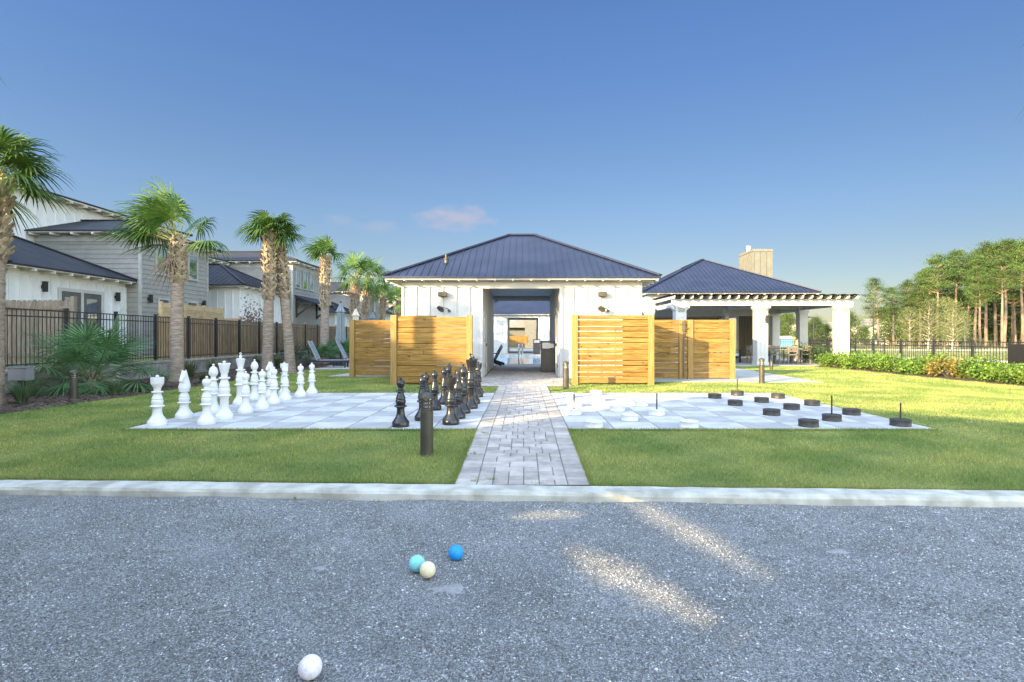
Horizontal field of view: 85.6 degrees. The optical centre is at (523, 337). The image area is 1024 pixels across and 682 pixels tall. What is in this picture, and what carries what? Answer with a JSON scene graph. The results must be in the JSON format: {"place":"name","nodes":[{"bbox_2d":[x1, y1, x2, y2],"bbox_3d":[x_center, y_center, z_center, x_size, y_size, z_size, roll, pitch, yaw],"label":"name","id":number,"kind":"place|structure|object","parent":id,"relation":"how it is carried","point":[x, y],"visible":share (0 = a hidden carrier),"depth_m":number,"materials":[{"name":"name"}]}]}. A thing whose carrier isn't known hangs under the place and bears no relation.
{"place":"outdoors","nodes":[
{"label":"outdoors","id":0,"kind":"place"},
{"bbox_2d":[0,357,348,413],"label":"mulch bed","id":1,"kind":"object","parent":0,"point":[168,383],"visible":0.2,"depth_m":12.27,"materials":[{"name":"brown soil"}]},
{"bbox_2d":[6,366,35,388],"bbox_3d":[-10.350,0.950,11.395,0.400,0.700,0.230,0,0,0],"label":"meter box","id":2,"kind":"object","parent":1,"relation":"on","point":[21,373],"visible":0.85,"depth_m":11.30,"materials":[{"name":"grey metal"}]},
{"bbox_2d":[0,378,43,403],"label":"grass clump","id":3,"kind":"object","parent":1,"relation":"on","point":[20,395],"visible":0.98,"depth_m":10.65,"materials":[{"name":"green plant"}]},
{"bbox_2d":[0,123,83,403],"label":"palm tree","id":4,"kind":"object","parent":1,"relation":"on","point":[11,148],"visible":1,"depth_m":10.68,"materials":[{"name":"green plant"}]},
{"bbox_2d":[69,370,78,397],"bbox_3d":[-9.550,0.999,11.750,0.165,0.642,0.165,0,0,0],"label":"bollard light","id":5,"kind":"object","parent":1,"relation":"on","point":[73,386],"visible":0.91,"depth_m":11.70,"materials":[{"name":"brown metal"}]},
{"bbox_2d":[8,308,178,395],"bbox_3d":[-10.501,0.440,13.559,3.820,2.528,3.708,0,0,-34],"label":"palmetto","id":6,"kind":"object","parent":1,"relation":"on","point":[75,356],"visible":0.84,"depth_m":13.12,"materials":[{"name":"green plant"}]},
{"bbox_2d":[85,175,235,381],"bbox_3d":[-10.464,-1.656,16.278,3.785,5.914,2.944,0,0,0],"label":"palm tree","id":7,"kind":"object","parent":1,"relation":"on","point":[154,215],"visible":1,"depth_m":16.02,"materials":[{"name":"green plant"}]},
{"bbox_2d":[235,209,299,372],"bbox_3d":[-9.294,-1.632,19.903,2.370,5.867,2.130,0,0,0],"label":"palm tree","id":8,"kind":"object","parent":1,"relation":"on","point":[268,254],"visible":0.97,"depth_m":19.83,"materials":[{"name":"brown plant"}]},
{"bbox_2d":[259,212,310,372],"bbox_3d":[-8.983,-1.638,20.433,1.908,5.888,1.915,0,0,-44],"label":"palm tree","id":9,"kind":"object","parent":1,"relation":"on","point":[283,283],"visible":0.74,"depth_m":20.20,"materials":[{"name":"brown plant"}]},
{"bbox_2d":[300,234,346,363],"bbox_3d":[-9.931,-1.954,27.546,2.418,6.510,2.172,0,0,-37],"label":"palm tree","id":10,"kind":"object","parent":1,"relation":"on","point":[316,250],"visible":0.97,"depth_m":27.32,"materials":[{"name":"brown plant"}]},
{"bbox_2d":[305,338,343,363],"bbox_3d":[-9.703,0.611,26.596,1.957,1.298,2.332,0,0,0],"label":"palmetto","id":11,"kind":"object","parent":1,"relation":"on","point":[323,351],"visible":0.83,"depth_m":26.47,"materials":[{"name":"green plant"}]},
{"bbox_2d":[333,250,384,319],"bbox_3d":[-9.966,-1.976,32.876,3.524,6.558,4.190,0,0,0],"label":"palm tree","id":12,"kind":"object","parent":1,"relation":"on","point":[355,286],"visible":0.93,"depth_m":32.78,"materials":[{"name":"green plant"}]},
{"bbox_2d":[347,255,394,351],"bbox_3d":[-9.962,-2.047,36.040,3.816,6.711,3.496,0,0,0],"label":"palm tree","id":13,"kind":"object","parent":1,"relation":"on","point":[365,307],"visible":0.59,"depth_m":35.83,"materials":[{"name":"green plant"}]},
{"bbox_2d":[5,347,368,369],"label":"yard terrace","id":14,"kind":"structure","parent":0,"point":[151,359],"depth_m":19.00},
{"bbox_2d":[5,296,76,365],"bbox_3d":[-15.975,-0.150,14.700,8.150,1.900,0.100,0,0,0],"label":"board fence","id":15,"kind":"object","parent":14,"relation":"on","point":[60,305],"visible":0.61,"depth_m":14.70,"materials":[{"name":"brown wood"}]},
{"bbox_2d":[5,185,222,355],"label":"house","id":16,"kind":"structure","parent":14,"relation":"on","point":[60,256],"depth_m":23.06,"materials":[{"name":"grey wood"}]},
{"bbox_2d":[57,287,103,349],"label":"patio doors","id":17,"kind":"structure","parent":16,"relation":"in","point":[87,300],"depth_m":20.97,"materials":[{"name":"white paint"}]},
{"bbox_2d":[187,254,197,281],"bbox_3d":[-15.942,-3.375,26.700,0.060,1.250,0.800,0,0,0],"label":"window","id":18,"kind":"structure","parent":16,"relation":"in","point":[192,265],"depth_m":26.67,"materials":[{"name":"white glass"}]},
{"bbox_2d":[159,301,223,319],"bbox_3d":[-12.252,-0.215,20.600,0.095,2.030,3.900,0,0,0],"label":"board fence","id":19,"kind":"object","parent":14,"relation":"on","point":[165,309],"visible":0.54,"depth_m":20.70,"materials":[{"name":"beige wood"}]},
{"bbox_2d":[154,313,335,359],"bbox_3d":[-12.200,-0.010,27.200,0.100,1.620,17.700,0,0,0],"label":"board fence","id":20,"kind":"object","parent":14,"relation":"on","point":[201,338],"visible":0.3,"depth_m":22.47,"materials":[{"name":"brown wood"}]},
{"bbox_2d":[209,251,335,325],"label":"house","id":21,"kind":"structure","parent":14,"relation":"on","point":[230,284],"depth_m":34.77,"materials":[{"name":"grey"}]},
{"bbox_2d":[329,282,379,351],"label":"house","id":22,"kind":"structure","parent":14,"relation":"on","point":[336,299],"depth_m":47.27,"materials":[{"name":"grey wood"}]},
{"bbox_2d":[372,281,398,351],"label":"palm tree","id":23,"kind":"object","parent":14,"relation":"on","point":[383,305],"visible":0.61,"depth_m":44.82,"materials":[{"name":"green plant"}]},
{"bbox_2d":[313,366,348,369],"bbox_3d":[-7.360,1.311,28.300,2.680,0.050,11.400,0,0,0],"label":"lounge pad","id":24,"kind":"object","parent":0,"point":[333,367],"visible":0.04,"depth_m":23.07,"materials":[{"name":"concrete"}]},
{"bbox_2d":[334,301,346,365],"bbox_3d":[-8.420,-0.204,25.500,0.560,2.980,0.560,0,0,0],"label":"closed umbrella","id":25,"kind":"object","parent":24,"relation":"on","point":[340,336],"visible":0.94,"depth_m":25.40,"materials":[{"name":"grey fabric"}]},
{"bbox_2d":[0,495,1023,681],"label":"gravel court","id":26,"kind":"object","parent":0,"point":[346,675],"visible":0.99,"depth_m":3.17,"materials":[{"name":"grey gravel"}]},
{"bbox_2d":[298,654,321,680],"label":"bocce ball","id":27,"kind":"object","parent":26,"relation":"on","point":[309,667],"visible":1,"depth_m":2.37,"materials":[{"name":"white plastic"}]},
{"bbox_2d":[0,499,1023,681],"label":"gravel chips","id":28,"kind":"object","parent":26,"relation":"on","point":[899,642],"visible":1,"depth_m":3.31,"materials":[{"name":"grey gravel"}]},
{"bbox_2d":[312,549,847,593],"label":"gravel dust","id":29,"kind":"object","parent":26,"relation":"on","point":[455,588],"visible":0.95,"depth_m":3.28,"materials":[{"name":"grey gravel"}]},
{"bbox_2d":[0,365,1023,490],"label":"lawn","id":30,"kind":"structure","parent":0,"point":[599,454],"depth_m":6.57,"materials":[{"name":"green plant"}]},
{"bbox_2d":[127,393,494,429],"bbox_3d":[-3.145,1.291,10.330,4.970,0.014,5.100,0,0,0],"label":"chess board","id":31,"kind":"object","parent":30,"relation":"on","point":[350,410],"visible":0.6,"depth_m":9.25,"materials":[{"name":"tile"}]},
{"bbox_2d":[147,375,167,426],"bbox_3d":[-5.360,0.914,8.100,0.254,0.741,0.254,0,0,-17],"label":"chess rook","id":32,"kind":"object","parent":31,"relation":"on","point":[157,418],"visible":1,"depth_m":8.04,"materials":[{"name":"white plastic"}]},
{"bbox_2d":[175,370,192,418],"bbox_3d":[-5.420,0.897,8.840,0.254,0.776,0.254,0,0,-6],"label":"chess knight","id":33,"kind":"object","parent":31,"relation":"on","point":[184,411],"visible":1,"depth_m":8.78,"materials":[{"name":"white plastic"}]},
{"bbox_2d":[197,376,215,424],"bbox_3d":[-4.710,0.926,8.230,0.247,0.716,0.247,0,0,0],"label":"chess pawn","id":34,"kind":"object","parent":31,"relation":"on","point":[206,417],"visible":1,"depth_m":8.18,"materials":[{"name":"white plastic"}]},
{"bbox_2d":[208,364,219,413],"bbox_3d":[-5.290,0.864,9.440,0.254,0.841,0.254,0,0,0],"label":"chess bishop","id":35,"kind":"object","parent":31,"relation":"on","point":[213,374],"visible":0.7,"depth_m":9.39,"materials":[{"name":"white plastic"}]},
{"bbox_2d":[215,361,233,419],"bbox_3d":[-4.730,0.824,8.750,0.264,0.921,0.264,0,0,0],"label":"chess queen","id":36,"kind":"object","parent":31,"relation":"on","point":[224,412],"visible":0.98,"depth_m":8.69,"materials":[{"name":"white plastic"}]},
{"bbox_2d":[233,352,244,404],"bbox_3d":[-5.430,0.782,10.620,0.271,1.005,0.271,0,0,0],"label":"chess king","id":37,"kind":"object","parent":31,"relation":"on","point":[240,370],"visible":0.81,"depth_m":10.55,"materials":[{"name":"white plastic"}]},
{"bbox_2d":[237,371,253,413],"bbox_3d":[-4.740,0.926,9.440,0.247,0.716,0.247,0,0,0],"label":"chess pawn","id":38,"kind":"object","parent":31,"relation":"on","point":[245,407],"visible":1,"depth_m":9.39,"materials":[{"name":"white plastic"}]},
{"bbox_2d":[249,359,258,400],"bbox_3d":[-5.540,0.864,11.400,0.254,0.841,0.254,0,0,0],"label":"chess bishop","id":39,"kind":"object","parent":31,"relation":"on","point":[254,383],"visible":0.91,"depth_m":11.34,"materials":[{"name":"white plastic"}]},
{"bbox_2d":[255,369,269,408],"bbox_3d":[-4.730,0.926,10.020,0.247,0.716,0.247,0,0,0],"label":"chess pawn","id":40,"kind":"object","parent":31,"relation":"on","point":[262,403],"visible":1,"depth_m":9.97,"materials":[{"name":"white plastic"}]},
{"bbox_2d":[267,367,280,403],"bbox_3d":[-4.860,0.926,10.780,0.247,0.716,0.247,0,0,0],"label":"chess pawn","id":41,"kind":"object","parent":31,"relation":"on","point":[273,398],"visible":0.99,"depth_m":10.73,"materials":[{"name":"white plastic"}]},
{"bbox_2d":[279,365,291,400],"bbox_3d":[-4.920,0.926,11.420,0.247,0.716,0.247,0,0,0],"label":"chess pawn","id":42,"kind":"object","parent":31,"relation":"on","point":[284,395],"visible":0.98,"depth_m":11.37,"materials":[{"name":"white plastic"}]},
{"bbox_2d":[392,377,408,427],"bbox_3d":[-1.776,0.926,8.010,0.247,0.716,0.247,0,0,0],"label":"chess pawn","id":43,"kind":"object","parent":31,"relation":"on","point":[401,420],"visible":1,"depth_m":7.95,"materials":[{"name":"black plastic"}]},
{"bbox_2d":[430,370,441,410],"bbox_3d":[-1.580,0.926,9.850,0.247,0.716,0.247,0,0,0],"label":"chess pawn","id":44,"kind":"object","parent":31,"relation":"on","point":[434,390],"visible":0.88,"depth_m":9.80,"materials":[{"name":"black plastic"}]},
{"bbox_2d":[442,374,458,424],"bbox_3d":[-1.075,0.914,8.210,0.254,0.741,0.254,0,0,0],"label":"chess rook","id":45,"kind":"object","parent":31,"relation":"on","point":[450,418],"visible":1,"depth_m":8.15,"materials":[{"name":"black plastic"}]},
{"bbox_2d":[454,370,465,418],"bbox_3d":[-1.047,0.897,8.830,0.254,0.776,0.254,0,0,-11],"label":"chess knight","id":46,"kind":"object","parent":31,"relation":"on","point":[459,411],"visible":0.69,"depth_m":8.77,"materials":[{"name":"black plastic"}]},
{"bbox_2d":[460,364,470,413],"bbox_3d":[-1.025,0.864,9.440,0.254,0.841,0.254,0,0,0],"label":"chess bishop","id":47,"kind":"object","parent":31,"relation":"on","point":[464,393],"visible":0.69,"depth_m":9.38,"materials":[{"name":"black plastic"}]},
{"bbox_2d":[466,353,477,408],"bbox_3d":[-0.960,0.782,10.060,0.271,1.005,0.271,0,0,0],"label":"chess king","id":48,"kind":"object","parent":31,"relation":"on","point":[471,387],"visible":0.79,"depth_m":10.00,"materials":[{"name":"black plastic"}]},
{"bbox_2d":[349,320,389,376],"bbox_3d":[-4.615,0.375,18.560,2.394,1.950,0.160,0,0,0],"label":"timber screen","id":49,"kind":"object","parent":30,"relation":"on","point":[369,363],"visible":0.52,"depth_m":18.53,"materials":[{"name":"brown wood"}]},
{"bbox_2d":[420,392,433,456],"bbox_3d":[-1.120,1.004,6.420,0.165,0.742,0.165,0,0,0],"label":"bollard light","id":50,"kind":"object","parent":30,"relation":"on","point":[426,428],"visible":0.96,"depth_m":6.36,"materials":[{"name":"brown metal"}]},
{"bbox_2d":[390,315,472,384],"bbox_3d":[-2.540,0.360,15.360,2.264,1.980,0.160,0,0,0],"label":"timber screen","id":51,"kind":"object","parent":30,"relation":"on","point":[415,348],"visible":0.77,"depth_m":15.33,"materials":[{"name":"brown wood"}]},
{"bbox_2d":[381,233,661,377],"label":"pool house","id":52,"kind":"structure","parent":30,"relation":"on","point":[567,281],"depth_m":18.00,"materials":[{"name":"white paint"}]},
{"bbox_2d":[483,311,486,376],"bbox_3d":[-1.290,0.210,18.910,0.060,2.180,1.140,0,0,0],"label":"side door","id":53,"kind":"structure","parent":52,"relation":"in","point":[484,313],"depth_m":18.34,"materials":[{"name":"paint"}]},
{"bbox_2d":[572,315,653,384],"bbox_3d":[2.479,0.360,15.310,2.266,1.980,0.160,0,0,0],"label":"timber screen","id":54,"kind":"object","parent":30,"relation":"on","point":[634,351],"visible":0.96,"depth_m":15.28,"materials":[{"name":"brown wood"}]},
{"bbox_2d":[654,320,734,378],"bbox_3d":[5.199,0.395,17.282,2.827,1.910,0.215,0,0,0],"label":"timber screen","id":55,"kind":"object","parent":30,"relation":"on","point":[683,333],"visible":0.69,"depth_m":17.28,"materials":[{"name":"brown wood"}]},
{"bbox_2d":[654,368,822,382],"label":"walkway","id":56,"kind":"structure","parent":30,"relation":"on","point":[743,375],"depth_m":17.03,"materials":[{"name":"concrete"}]},
{"bbox_2d":[551,393,936,429],"bbox_3d":[3.235,1.291,10.330,5.190,0.014,5.100,0,0,0],"label":"draughts board","id":57,"kind":"object","parent":30,"relation":"on","point":[704,410],"visible":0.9,"depth_m":9.37,"materials":[{"name":"tile"}]},
{"bbox_2d":[809,339,1023,370],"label":"metal fence","id":58,"kind":"object","parent":30,"relation":"on","point":[901,345],"visible":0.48,"depth_m":21.40,"materials":[{"name":"black metal"}]},
{"bbox_2d":[1008,342,1023,365],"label":"windscreen panel","id":59,"kind":"object","parent":58,"relation":"attached to","point":[1015,353],"visible":0.63,"depth_m":17.15,"materials":[{"name":"black fabric"}]},
{"bbox_2d":[815,366,1023,385],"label":"shrub bed","id":60,"kind":"object","parent":30,"relation":"on","point":[943,376],"visible":0.37,"depth_m":18.84,"materials":[{"name":"brown soil"}]},
{"bbox_2d":[814,348,853,366],"bbox_3d":[13.827,0.883,24.330,1.557,0.858,1.458,0,0,0],"label":"shrub","id":61,"kind":"object","parent":60,"relation":"on","point":[827,360],"visible":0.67,"depth_m":24.42,"materials":[{"name":"green plant"}]},
{"bbox_2d":[836,349,868,368],"bbox_3d":[13.917,0.884,22.753,1.658,0.853,1.398,0,0,0],"label":"shrub","id":62,"kind":"object","parent":60,"relation":"on","point":[850,361],"visible":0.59,"depth_m":22.70,"materials":[{"name":"green plant"}]},
{"bbox_2d":[866,351,906,371],"bbox_3d":[13.921,0.902,21.227,1.544,0.820,1.396,0,0,0],"label":"shrub","id":63,"kind":"object","parent":60,"relation":"on","point":[882,361],"visible":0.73,"depth_m":21.02,"materials":[{"name":"green plant"}]},
{"bbox_2d":[894,355,930,374],"bbox_3d":[14.045,0.957,19.620,1.424,0.707,1.298,0,0,-28],"label":"shrub","id":64,"kind":"object","parent":60,"relation":"on","point":[911,361],"visible":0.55,"depth_m":19.63,"materials":[{"name":"green plant"}]},
{"bbox_2d":[909,348,959,375],"bbox_3d":[14.107,0.835,18.876,1.533,0.951,1.318,0,0,0],"label":"shrub","id":65,"kind":"object","parent":60,"relation":"on","point":[924,358],"visible":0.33,"depth_m":18.90,"materials":[{"name":"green plant"}]},
{"bbox_2d":[922,356,969,377],"bbox_3d":[13.974,0.942,18.043,1.566,0.740,1.363,0,0,0],"label":"shrub","id":66,"kind":"object","parent":60,"relation":"on","point":[946,366],"visible":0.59,"depth_m":17.96,"materials":[{"name":"orange plant"}]},
{"bbox_2d":[953,352,1002,379],"bbox_3d":[14.163,0.873,17.260,1.116,0.876,1.404,0,0,0],"label":"shrub","id":67,"kind":"object","parent":60,"relation":"on","point":[971,360],"visible":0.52,"depth_m":17.19,"materials":[{"name":"green plant"}]},
{"bbox_2d":[963,358,1019,381],"bbox_3d":[14.134,0.946,16.510,1.754,0.733,1.393,0,0,0],"label":"shrub","id":68,"kind":"object","parent":60,"relation":"on","point":[984,371],"visible":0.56,"depth_m":16.52,"materials":[{"name":"green plant"}]},
{"bbox_2d":[983,361,1023,383],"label":"shrub","id":69,"kind":"object","parent":60,"relation":"on","point":[1004,374],"visible":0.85,"depth_m":15.65,"materials":[{"name":"green plant"}]},
{"bbox_2d":[0,0,1023,338],"label":"sky","id":70,"kind":"structure","parent":0,"point":[851,141],"materials":[{"name":"blue"}]},
{"bbox_2d":[494,348,540,354],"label":"pool deck","id":71,"kind":"structure","parent":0,"point":[526,351],"depth_m":48.18,"materials":[{"name":"concrete"}]},
{"bbox_2d":[494,301,549,353],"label":"pool house","id":72,"kind":"structure","parent":71,"relation":"on","point":[505,312],"depth_m":44.60,"materials":[{"name":"white paint"}]},
{"bbox_2d":[496,357,540,363],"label":"pool water","id":73,"kind":"structure","parent":0,"point":[526,360],"depth_m":33.67,"materials":[{"name":"blue liquid"}]},
{"bbox_2d":[455,366,589,484],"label":"path","id":74,"kind":"structure","parent":0,"point":[571,465],"depth_m":7.20,"materials":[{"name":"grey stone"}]},
{"bbox_2d":[540,341,554,371],"bbox_3d":[0.930,0.705,20.797,0.560,1.170,0.565,0,0,0],"label":"litter bin","id":75,"kind":"object","parent":74,"relation":"on","point":[547,357],"visible":0.84,"depth_m":20.52,"materials":[{"name":"metal"}]},
{"bbox_2d":[642,246,821,360],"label":"pavilion","id":76,"kind":"structure","parent":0,"point":[752,274],"depth_m":31.61,"materials":[{"name":"blue metal"}]},
{"bbox_2d":[654,356,820,365],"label":"patio","id":77,"kind":"structure","parent":0,"point":[745,363],"depth_m":28.29,"materials":[{"name":"concrete"}]},
{"bbox_2d":[650,294,862,364],"bbox_3d":[11.125,-0.381,27.575,8.750,3.362,4.650,0,0,0],"label":"pergola","id":78,"kind":"object","parent":77,"relation":"on","point":[839,305],"visible":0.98,"depth_m":25.83,"materials":[{"name":"white paint"}]},
{"bbox_2d":[723,341,1007,369],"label":"meadow","id":79,"kind":"structure","parent":0,"point":[941,351],"depth_m":50.72,"materials":[{"name":"green plant"}]},
{"bbox_2d":[780,312,795,343],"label":"bushy tree","id":80,"kind":"object","parent":79,"relation":"on","point":[790,320],"visible":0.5,"depth_m":83.40,"materials":[{"name":"green plant"}]},
{"bbox_2d":[808,313,831,346],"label":"bushy tree","id":81,"kind":"object","parent":79,"relation":"on","point":[817,328],"visible":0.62,"depth_m":79.35,"materials":[{"name":"green plant"}]},
{"bbox_2d":[828,311,871,348],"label":"bushy tree","id":82,"kind":"object","parent":79,"relation":"on","point":[854,322],"visible":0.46,"depth_m":69.49,"materials":[{"name":"green plant"}]},
{"bbox_2d":[855,275,895,347],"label":"pine tree","id":83,"kind":"object","parent":79,"relation":"on","point":[878,312],"visible":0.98,"depth_m":73.73,"materials":[{"name":"green plant"}]},
{"bbox_2d":[866,302,914,345],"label":"bushy tree","id":84,"kind":"object","parent":79,"relation":"on","point":[884,328],"visible":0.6,"depth_m":91.48,"materials":[{"name":"green plant"}]},
{"bbox_2d":[880,286,906,346],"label":"pine tree","id":85,"kind":"object","parent":79,"relation":"on","point":[893,292],"visible":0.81,"depth_m":79.84,"materials":[{"name":"green plant"}]},
{"bbox_2d":[888,306,926,348],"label":"pale tree","id":86,"kind":"object","parent":79,"relation":"on","point":[904,322],"visible":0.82,"depth_m":65.88,"materials":[{"name":"green plant"}]},
{"bbox_2d":[893,279,923,344],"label":"pine tree","id":87,"kind":"object","parent":79,"relation":"on","point":[905,283],"visible":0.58,"depth_m":85.81,"materials":[{"name":"green plant"}]},
{"bbox_2d":[901,269,936,346],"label":"pine tree","id":88,"kind":"object","parent":79,"relation":"on","point":[920,296],"visible":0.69,"depth_m":81.75,"materials":[{"name":"green plant"}]},
{"bbox_2d":[907,297,948,348],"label":"pale tree","id":89,"kind":"object","parent":79,"relation":"on","point":[931,309],"visible":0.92,"depth_m":61.89,"materials":[{"name":"green plant"}]},
{"bbox_2d":[911,252,966,346],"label":"pine tree","id":90,"kind":"object","parent":79,"relation":"on","point":[938,281],"visible":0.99,"depth_m":77.74,"materials":[{"name":"green plant"}]},
{"bbox_2d":[922,295,965,348],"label":"pale tree","id":91,"kind":"object","parent":79,"relation":"on","point":[945,301],"visible":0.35,"depth_m":63.74,"materials":[{"name":"green plant"}]},
{"bbox_2d":[922,299,974,349],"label":"pale tree","id":92,"kind":"object","parent":79,"relation":"on","point":[954,332],"visible":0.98,"depth_m":59.85,"materials":[{"name":"beige plant"}]},
{"bbox_2d":[926,249,984,345],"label":"pine tree","id":93,"kind":"object","parent":79,"relation":"on","point":[954,254],"visible":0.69,"depth_m":79.38,"materials":[{"name":"green plant"}]},
{"bbox_2d":[955,255,993,345],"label":"pine tree","id":94,"kind":"object","parent":79,"relation":"on","point":[977,263],"visible":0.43,"depth_m":77.71,"materials":[{"name":"green plant"}]},
{"bbox_2d":[959,265,999,347],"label":"pine tree","id":95,"kind":"object","parent":79,"relation":"on","point":[979,285],"visible":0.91,"depth_m":71.94,"materials":[{"name":"green plant"}]},
{"bbox_2d":[964,239,1009,345],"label":"pine tree","id":96,"kind":"object","parent":79,"relation":"on","point":[982,249],"visible":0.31,"depth_m":79.90,"materials":[{"name":"green plant"}]},
{"bbox_2d":[957,291,1019,344],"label":"bushy tree","id":97,"kind":"object","parent":79,"relation":"on","point":[990,327],"visible":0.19,"depth_m":95.77,"materials":[{"name":"green plant"}]},
{"bbox_2d":[975,238,1022,346],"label":"pine tree","id":98,"kind":"object","parent":79,"relation":"on","point":[1005,245],"visible":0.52,"depth_m":77.82,"materials":[{"name":"green plant"}]},
{"bbox_2d":[975,253,1023,346],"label":"pine tree","id":99,"kind":"object","parent":79,"relation":"on","point":[1001,264],"visible":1,"depth_m":69.82,"materials":[{"name":"green plant"}]},
{"bbox_2d":[991,238,1023,343],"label":"pine tree","id":100,"kind":"object","parent":79,"relation":"on","point":[1013,297],"visible":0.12,"depth_m":83.85,"materials":[{"name":"green plant"}]},
{"bbox_2d":[992,239,1023,343],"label":"pine tree","id":101,"kind":"object","parent":79,"relation":"on","point":[1020,249],"visible":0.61,"depth_m":76.03,"materials":[{"name":"green plant"}]},
{"label":"ground","id":102,"kind":"structure","parent":0,"visible":0},
{"bbox_2d":[5,350,347,392],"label":"retaining wall","id":103,"kind":"structure","parent":102,"relation":"on","point":[161,364],"depth_m":17.04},
{"bbox_2d":[5,307,348,366],"bbox_3d":[-11.680,-0.010,26.197,0.084,1.480,27.677,0,0,0],"label":"metal fence","id":104,"kind":"object","parent":103,"relation":"on","point":[67,317],"visible":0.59,"depth_m":18.20,"materials":[{"name":"black metal"}]},
{"bbox_2d":[0,480,1023,507],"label":"kerb","id":105,"kind":"structure","parent":102,"relation":"on","point":[786,496],"depth_m":5.05,"materials":[{"name":"concrete"}]},
{"bbox_2d":[510,320,535,347],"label":"house","id":106,"kind":"structure","parent":102,"relation":"on","point":[522,327],"depth_m":71.17,"materials":[{"name":"beige paint"}]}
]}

